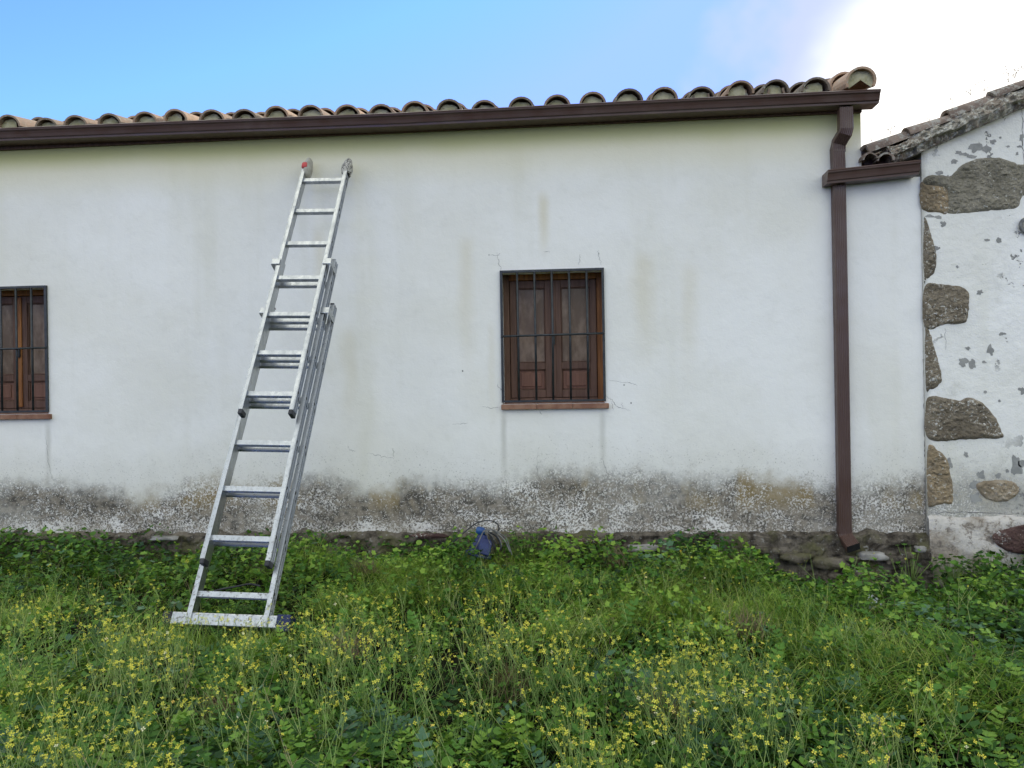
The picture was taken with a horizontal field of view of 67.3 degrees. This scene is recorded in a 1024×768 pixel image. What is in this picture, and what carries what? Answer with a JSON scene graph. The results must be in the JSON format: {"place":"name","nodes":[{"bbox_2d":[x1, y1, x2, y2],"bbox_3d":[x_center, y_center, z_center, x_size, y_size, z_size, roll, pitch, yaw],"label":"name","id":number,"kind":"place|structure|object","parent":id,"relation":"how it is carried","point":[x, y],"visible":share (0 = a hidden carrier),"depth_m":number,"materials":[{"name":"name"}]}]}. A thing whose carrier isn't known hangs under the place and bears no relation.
{"place":"outdoors","nodes":[
{"label":"outdoors","id":0,"kind":"place"},
{"bbox_2d":[0,528,1023,767],"bbox_3d":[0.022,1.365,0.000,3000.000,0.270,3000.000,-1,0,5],"label":"ground","id":1,"kind":"structure","parent":0,"point":[454,659],"depth_m":3.58,"materials":[{"name":"green plant"}]},
{"bbox_2d":[49,532,90,573],"bbox_3d":[-3.091,1.189,5.397,0.295,0.302,0.203,-1,0,5],"label":"weed plant","id":2,"kind":"object","parent":1,"relation":"on","point":[61,539],"visible":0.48,"depth_m":5.37,"materials":[{"name":"green plant"}]},
{"bbox_2d":[162,157,352,634],"bbox_3d":[-1.416,-0.151,4.651,0.686,2.868,1.561,-1,0,5],"label":"ladder","id":3,"kind":"object","parent":1,"relation":"on","point":[303,360],"visible":0.99,"depth_m":4.43,"materials":[{"name":"metal"}]},
{"bbox_2d":[404,539,437,567],"bbox_3d":[-0.614,1.171,5.172,0.242,0.261,0.149,-1,0,5],"label":"weed plant","id":4,"kind":"object","parent":1,"relation":"on","point":[418,542],"visible":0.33,"depth_m":5.15,"materials":[{"name":"green plant"}]},
{"bbox_2d":[0,66,932,589],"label":"white house","id":5,"kind":"structure","parent":1,"relation":"on","point":[630,314],"depth_m":5.36,"materials":[{"name":"paint"}]},
{"bbox_2d":[0,285,51,419],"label":"window","id":6,"kind":"structure","parent":5,"relation":"in","point":[24,362],"depth_m":5.83,"materials":[{"name":"brown wood"}]},
{"bbox_2d":[500,268,608,409],"bbox_3d":[0.292,-0.317,5.434,0.752,0.980,0.309,-1,0,5],"label":"window","id":7,"kind":"structure","parent":5,"relation":"in","point":[553,349],"depth_m":5.50,"materials":[{"name":"brown wood"}]},
{"bbox_2d":[0,523,1023,767],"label":"leafy weeds","id":8,"kind":"object","parent":1,"relation":"on","point":[366,741],"visible":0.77,"depth_m":3.29,"materials":[{"name":"green plant"}]},
{"bbox_2d":[213,583,260,590],"bbox_3d":[-1.543,1.123,4.194,0.358,0.075,0.023,-1,0,5],"label":"power cable","id":9,"kind":"object","parent":8,"relation":"on","point":[237,586],"visible":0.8,"depth_m":4.19,"materials":[{"name":"black plastic"}]},
{"bbox_2d":[448,520,511,559],"bbox_3d":[-0.209,1.023,5.065,0.437,0.271,0.181,-1,0,5],"label":"pump","id":10,"kind":"object","parent":8,"relation":"on","point":[483,542],"visible":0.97,"depth_m":5.04,"materials":[{"name":"blue plastic"}]},
{"bbox_2d":[0,539,1023,767],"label":"wildflowers","id":11,"kind":"object","parent":1,"relation":"on","point":[114,661],"visible":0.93,"depth_m":2.78,"materials":[{"name":"yellow plant"}]},
{"bbox_2d":[505,531,541,567],"bbox_3d":[0.066,1.124,5.166,0.279,0.281,0.164,-1,0,5],"label":"weed plant","id":12,"kind":"object","parent":1,"relation":"on","point":[522,558],"visible":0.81,"depth_m":5.15,"materials":[{"name":"green plant"}]},
{"bbox_2d":[586,538,621,575],"bbox_3d":[0.610,1.162,5.132,0.282,0.279,0.154,-1,0,5],"label":"weed plant","id":13,"kind":"object","parent":1,"relation":"on","point":[594,562],"visible":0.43,"depth_m":5.11,"materials":[{"name":"green plant"}]},
{"bbox_2d":[683,544,711,572],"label":"weed plant","id":14,"kind":"object","parent":1,"relation":"on","point":[698,549],"visible":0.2,"depth_m":5.03,"materials":[{"name":"green plant"}]},
{"bbox_2d":[740,552,766,584],"bbox_3d":[1.549,1.194,4.992,0.236,0.230,0.138,-1,0,5],"label":"weed plant","id":15,"kind":"object","parent":1,"relation":"on","point":[755,559],"visible":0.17,"depth_m":4.98,"materials":[{"name":"green plant"}]},
{"bbox_2d":[850,595,881,608],"bbox_3d":[2.071,1.353,4.727,0.382,0.114,0.262,-1,0,5],"label":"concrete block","id":16,"kind":"object","parent":1,"relation":"on","point":[876,598],"depth_m":4.61,"materials":[{"name":"grey concrete"}]},
{"bbox_2d":[890,543,936,585],"bbox_3d":[2.596,1.184,4.982,0.270,0.312,0.158,-1,0,-6],"label":"weed plant","id":17,"kind":"object","parent":1,"relation":"on","point":[913,572],"visible":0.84,"depth_m":4.97,"materials":[{"name":"green plant"}]},
{"bbox_2d":[858,80,1023,588],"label":"stone house","id":18,"kind":"structure","parent":1,"relation":"on","point":[970,155],"depth_m":5.06,"materials":[{"name":"white paint"}]},
{"bbox_2d":[975,79,992,95],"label":"roof sprig","id":19,"kind":"object","parent":18,"relation":"on","point":[983,86],"visible":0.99,"depth_m":5.06,"materials":[{"name":"white plant"}]},
{"bbox_2d":[1005,61,1022,76],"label":"roof sprig","id":20,"kind":"object","parent":18,"relation":"on","point":[1012,68],"visible":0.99,"depth_m":5.04,"materials":[{"name":"white plant"}]},
{"bbox_2d":[930,554,975,589],"bbox_3d":[2.813,1.220,4.905,0.277,0.266,0.152,-1,0,5],"label":"weed plant","id":21,"kind":"object","parent":1,"relation":"on","point":[949,572],"visible":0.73,"depth_m":4.90,"materials":[{"name":"green plant"}]},
{"bbox_2d":[964,549,1013,591],"bbox_3d":[3.031,1.201,4.887,0.333,0.322,0.183,-1,0,5],"label":"weed plant","id":22,"kind":"object","parent":1,"relation":"on","point":[990,553],"visible":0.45,"depth_m":4.87,"materials":[{"name":"green plant"}]},
{"bbox_2d":[0,0,1023,146],"label":"sky","id":23,"kind":"structure","parent":0,"point":[60,59],"materials":[{"name":"blue"}]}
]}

